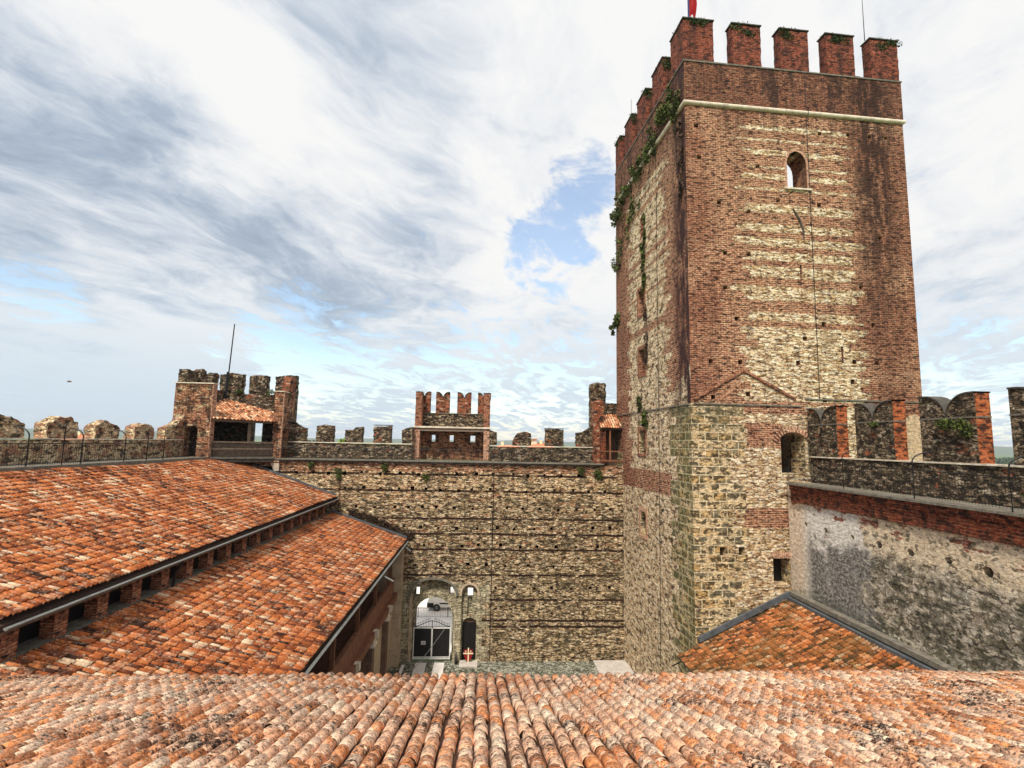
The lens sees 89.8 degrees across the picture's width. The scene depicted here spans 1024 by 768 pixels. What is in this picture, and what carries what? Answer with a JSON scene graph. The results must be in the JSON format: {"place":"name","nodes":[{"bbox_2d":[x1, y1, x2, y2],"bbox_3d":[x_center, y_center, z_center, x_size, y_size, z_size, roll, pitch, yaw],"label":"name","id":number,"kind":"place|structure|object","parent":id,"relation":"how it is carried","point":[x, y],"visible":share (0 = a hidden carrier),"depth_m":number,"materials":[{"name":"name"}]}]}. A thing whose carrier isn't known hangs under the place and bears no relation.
{"place":"outdoors","nodes":[
{"label":"outdoors","id":0,"kind":"place"},
{"bbox_2d":[53,431,82,439],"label":"house","id":1,"kind":"structure","parent":0,"point":[80,435],"depth_m":189.14,"materials":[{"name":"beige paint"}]},
{"bbox_2d":[416,587,472,654],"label":"street","id":2,"kind":"structure","parent":0,"point":[422,607],"depth_m":52.44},
{"bbox_2d":[427,588,454,610],"bbox_3d":[-6.726,22.949,54.795,4.440,1.944,1.810,1,-7,-3],"label":"parked van","id":3,"kind":"object","parent":2,"relation":"on","point":[436,603],"visible":0.41,"depth_m":53.88,"materials":[{"name":"white paint"}]},
{"bbox_2d":[387,661,597,678],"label":"courtyard paving","id":4,"kind":"structure","parent":0,"point":[549,668],"depth_m":40.52,"materials":[{"name":"grey stone"}]},
{"bbox_2d":[0,459,410,676],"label":"arcade building","id":5,"kind":"structure","parent":4,"relation":"on","point":[210,567],"depth_m":21.42,"materials":[{"name":"tile"}]},
{"bbox_2d":[409,630,443,673],"bbox_3d":[-7.082,18.953,34.241,0.040,1.215,15.470,0,-7,12],"label":"overhead cable","id":6,"kind":"object","parent":5,"relation":"attached to","point":[426,653],"visible":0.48,"depth_m":37.72,"materials":[{"name":"grey metal"}]},
{"bbox_2d":[412,663,425,675],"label":"wheel track","id":7,"kind":"structure","parent":4,"relation":"on","point":[419,668],"depth_m":40.15,"materials":[{"name":"grey stone"}]},
{"bbox_2d":[432,663,443,678],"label":"wheel track","id":8,"kind":"structure","parent":4,"relation":"on","point":[438,668],"depth_m":40.22,"materials":[{"name":"beige stone"}]},
{"bbox_2d":[459,660,476,667],"bbox_3d":[-3.506,22.406,41.121,1.450,0.080,1.200,1,-7,-3],"label":"doorstep","id":9,"kind":"object","parent":4,"relation":"on","point":[466,664],"visible":1,"depth_m":41.00,"materials":[{"name":"beige stone"}]},
{"bbox_2d":[463,648,472,661],"bbox_3d":[-3.531,21.845,41.414,0.800,1.100,0.080,1,-7,-3],"label":"heraldic shield","id":10,"kind":"object","parent":9,"relation":"on","point":[468,653],"visible":1,"depth_m":41.40,"materials":[{"name":"red paint"}]},
{"bbox_2d":[672,591,960,674],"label":"lean to building","id":11,"kind":"structure","parent":4,"relation":"on","point":[796,630],"depth_m":26.42,"materials":[{"name":"tile"}]},
{"bbox_2d":[497,442,519,446],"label":"house","id":12,"kind":"structure","parent":0,"point":[502,443],"depth_m":147.76,"materials":[{"name":"orange paint"}]},
{"bbox_2d":[0,436,1021,660],"bbox_3d":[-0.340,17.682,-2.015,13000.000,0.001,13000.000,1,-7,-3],"label":"ground","id":13,"kind":"structure","parent":0,"point":[1003,456],"depth_m":1437.50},
{"bbox_2d":[0,414,207,471],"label":"curtain wall","id":14,"kind":"structure","parent":13,"relation":"on","point":[96,431],"depth_m":28.94,"materials":[{"name":"grey stone"}]},
{"bbox_2d":[0,425,204,466],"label":"railing","id":15,"kind":"object","parent":14,"relation":"on","point":[123,459],"visible":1,"depth_m":26.88,"materials":[{"name":"black metal"}]},
{"bbox_2d":[173,324,299,474],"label":"corner tower","id":16,"kind":"structure","parent":13,"relation":"on","point":[225,419],"depth_m":42.41,"materials":[{"name":"brick"}]},
{"bbox_2d":[418,608,448,616],"bbox_3d":[-7.952,23.166,51.985,7.556,1.060,0.050,1,-7,-3],"label":"street fence","id":17,"kind":"object","parent":13,"relation":"on","point":[434,610],"visible":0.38,"depth_m":51.99,"materials":[{"name":"black metal"}]},
{"bbox_2d":[246,420,623,661],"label":"curtain wall","id":18,"kind":"structure","parent":13,"relation":"on","point":[531,554],"depth_m":42.81,"materials":[{"name":"grey stone"}]},
{"bbox_2d":[306,461,313,468],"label":"wall weed","id":19,"kind":"object","parent":18,"relation":"attached to","point":[310,465],"depth_m":42.49,"materials":[{"name":"green plant"}]},
{"bbox_2d":[332,468,342,480],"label":"wall weed","id":20,"kind":"object","parent":18,"relation":"attached to","point":[339,473],"depth_m":42.56,"materials":[{"name":"green plant"}]},
{"bbox_2d":[348,509,414,539],"bbox_3d":[-10.767,11.569,42.390,5.627,2.597,0.278,1,-7,-3],"label":"wall moss","id":21,"kind":"object","parent":18,"relation":"attached to","point":[381,523],"depth_m":42.38,"materials":[{"name":"green plant"}]},
{"bbox_2d":[380,463,388,471],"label":"wall weed","id":22,"kind":"object","parent":18,"relation":"attached to","point":[384,466],"depth_m":42.81,"materials":[{"name":"green plant"}]},
{"bbox_2d":[422,474,429,481],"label":"wall weed","id":23,"kind":"object","parent":18,"relation":"attached to","point":[426,477],"depth_m":42.90,"materials":[{"name":"green plant"}]},
{"bbox_2d":[412,618,450,659],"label":"iron gate","id":24,"kind":"structure","parent":18,"relation":"attached to","point":[423,642],"depth_m":41.81,"materials":[{"name":"black metal"}]},
{"bbox_2d":[283,447,596,463],"bbox_3d":[-5.836,6.043,43.198,26.209,1.072,0.050,1,-7,-3],"label":"railing","id":25,"kind":"object","parent":18,"relation":"on","point":[426,459],"visible":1,"depth_m":43.19,"materials":[{"name":"black metal"}]},
{"bbox_2d":[413,391,490,459],"bbox_3d":[-5.384,3.767,46.593,6.880,6.180,2.120,1,-7,-3],"label":"gate turret","id":26,"kind":"object","parent":18,"relation":"attached to","point":[462,425],"visible":1,"depth_m":46.84,"materials":[{"name":"brick"}]},
{"bbox_2d":[462,618,475,657],"bbox_3d":[-3.548,20.959,42.380,1.120,3.180,0.180,1,-7,-3],"label":"wicket door","id":27,"kind":"structure","parent":18,"relation":"attached to","point":[469,634],"depth_m":42.41,"materials":[{"name":"black wood"}]},
{"bbox_2d":[462,622,475,657],"bbox_3d":[-3.553,21.137,42.400,1.120,2.830,0.060,1,-7,-3],"label":"door leaf","id":28,"kind":"structure","parent":27,"relation":"in","point":[469,628],"depth_m":42.39,"materials":[{"name":"black wood"}]},
{"bbox_2d":[576,467,584,475],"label":"wall weed","id":29,"kind":"object","parent":18,"relation":"attached to","point":[581,471],"depth_m":43.65,"materials":[{"name":"green plant"}]},
{"bbox_2d":[592,468,603,480],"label":"wall weed","id":30,"kind":"object","parent":18,"relation":"attached to","point":[599,477],"depth_m":43.68,"materials":[{"name":"green plant"}]},
{"bbox_2d":[588,382,622,465],"bbox_3d":[9.343,3.755,45.970,4.634,7.903,3.030,1,-7,-3],"label":"ruined turret","id":31,"kind":"object","parent":18,"relation":"on","point":[604,421],"visible":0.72,"depth_m":45.41,"materials":[{"name":"brick"}]},
{"bbox_2d":[0,669,1023,767],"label":"foreground building","id":32,"kind":"structure","parent":13,"relation":"on","point":[864,718],"depth_m":8.27,"materials":[{"name":"tile"}]},
{"bbox_2d":[254,443,1022,467],"bbox_3d":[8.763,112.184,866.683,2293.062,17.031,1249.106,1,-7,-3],"label":"woodland","id":33,"kind":"object","parent":13,"relation":"on","point":[1005,461],"visible":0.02,"depth_m":624.66,"materials":[{"name":"green plant"}]},
{"bbox_2d":[614,16,922,674],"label":"keep tower","id":34,"kind":"structure","parent":13,"relation":"on","point":[776,306],"depth_m":33.90,"materials":[{"name":"brick"}]},
{"bbox_2d":[608,312,620,335],"bbox_3d":[9.404,-5.459,46.743,0.729,2.000,1.926,2,-7,-11],"label":"ivy","id":35,"kind":"object","parent":34,"relation":"attached to","point":[615,323],"visible":1,"depth_m":46.70,"materials":[{"name":"green plant"}]},
{"bbox_2d":[610,195,639,271],"bbox_3d":[9.910,-13.065,44.945,0.901,5.308,7.336,2,-7,-6],"label":"ivy","id":36,"kind":"object","parent":34,"relation":"attached to","point":[615,268],"visible":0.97,"depth_m":45.77,"materials":[{"name":"green plant"}]},
{"bbox_2d":[609,149,643,227],"bbox_3d":[9.948,-16.603,44.967,0.977,3.705,8.359,2,-7,-7],"label":"ivy","id":37,"kind":"object","parent":34,"relation":"attached to","point":[634,174],"visible":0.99,"depth_m":44.92,"materials":[{"name":"green plant"}]},
{"bbox_2d":[636,396,647,428],"bbox_3d":[9.985,2.163,39.634,0.636,2.728,2.100,1,-7,-3],"label":"ivy","id":38,"kind":"object","parent":34,"relation":"attached to","point":[643,422],"visible":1,"depth_m":39.01,"materials":[{"name":"green plant"}]},
{"bbox_2d":[639,213,645,293],"bbox_3d":[10.301,-10.329,40.420,0.574,6.663,0.836,1,-7,-3],"label":"ivy","id":39,"kind":"object","parent":34,"relation":"attached to","point":[642,257],"visible":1,"depth_m":40.33,"materials":[{"name":"green plant"}]},
{"bbox_2d":[643,303,647,364],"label":"ivy","id":40,"kind":"object","parent":34,"relation":"attached to","point":[646,339],"visible":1,"depth_m":39.37,"materials":[{"name":"green plant"}]},
{"bbox_2d":[642,84,680,165],"bbox_3d":[10.831,-18.983,37.783,1.016,3.852,7.067,2,-7,-7],"label":"ivy","id":41,"kind":"object","parent":34,"relation":"attached to","point":[663,113],"visible":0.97,"depth_m":36.93,"materials":[{"name":"green plant"}]},
{"bbox_2d":[673,121,683,201],"bbox_3d":[11.096,-14.846,34.150,0.567,5.640,0.960,1,-7,-3],"label":"ivy","id":42,"kind":"object","parent":34,"relation":"attached to","point":[681,149],"visible":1,"depth_m":33.99,"materials":[{"name":"green plant"}]},
{"bbox_2d":[687,0,696,16],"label":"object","id":43,"kind":"object","parent":34,"relation":"on","point":[692,6],"visible":0.87,"depth_m":35.19,"materials":[{"name":"fabric"}]},
{"bbox_2d":[862,2,864,40],"bbox_3d":[25.071,-26.842,36.722,0.060,5.000,0.052,1,-7,-3],"label":"antenna","id":44,"kind":"object","parent":34,"relation":"on","point":[863,21],"visible":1,"depth_m":36.58,"materials":[{"name":"black metal"}]},
{"bbox_2d":[786,387,1023,671],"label":"curtain wall","id":45,"kind":"structure","parent":13,"relation":"on","point":[941,579],"depth_m":22.51,"materials":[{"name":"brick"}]},
{"bbox_2d":[868,421,878,425],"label":"weed","id":46,"kind":"object","parent":45,"relation":"attached to","point":[873,423],"visible":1,"depth_m":26.41,"materials":[{"name":"green plant"}]},
{"bbox_2d":[787,449,1023,512],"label":"railing","id":47,"kind":"object","parent":45,"relation":"on","point":[1011,506],"visible":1,"depth_m":22.23,"materials":[{"name":"black metal"}]},
{"bbox_2d":[933,417,974,437],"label":"ivy","id":48,"kind":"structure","parent":45,"relation":"attached to","point":[948,422],"depth_m":21.64,"materials":[{"name":"green plant"}]},
{"bbox_2d":[0,0,1023,446],"label":"sky","id":49,"kind":"structure","parent":0,"point":[384,202],"materials":[{"name":"white"}]},
{"bbox_2d":[24,428,1013,454],"bbox_3d":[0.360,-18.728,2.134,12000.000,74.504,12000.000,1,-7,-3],"label":"hills","id":50,"kind":"structure","parent":0,"point":[999,450],"depth_m":3857.48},
{"bbox_2d":[531,438,554,447],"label":"house","id":51,"kind":"structure","parent":0,"point":[534,442],"depth_m":150.58,"materials":[{"name":"beige paint"}]},
{"bbox_2d":[593,660,633,675],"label":"pavement","id":52,"kind":"structure","parent":0,"point":[613,667],"depth_m":40.90,"materials":[{"name":"beige stone"}]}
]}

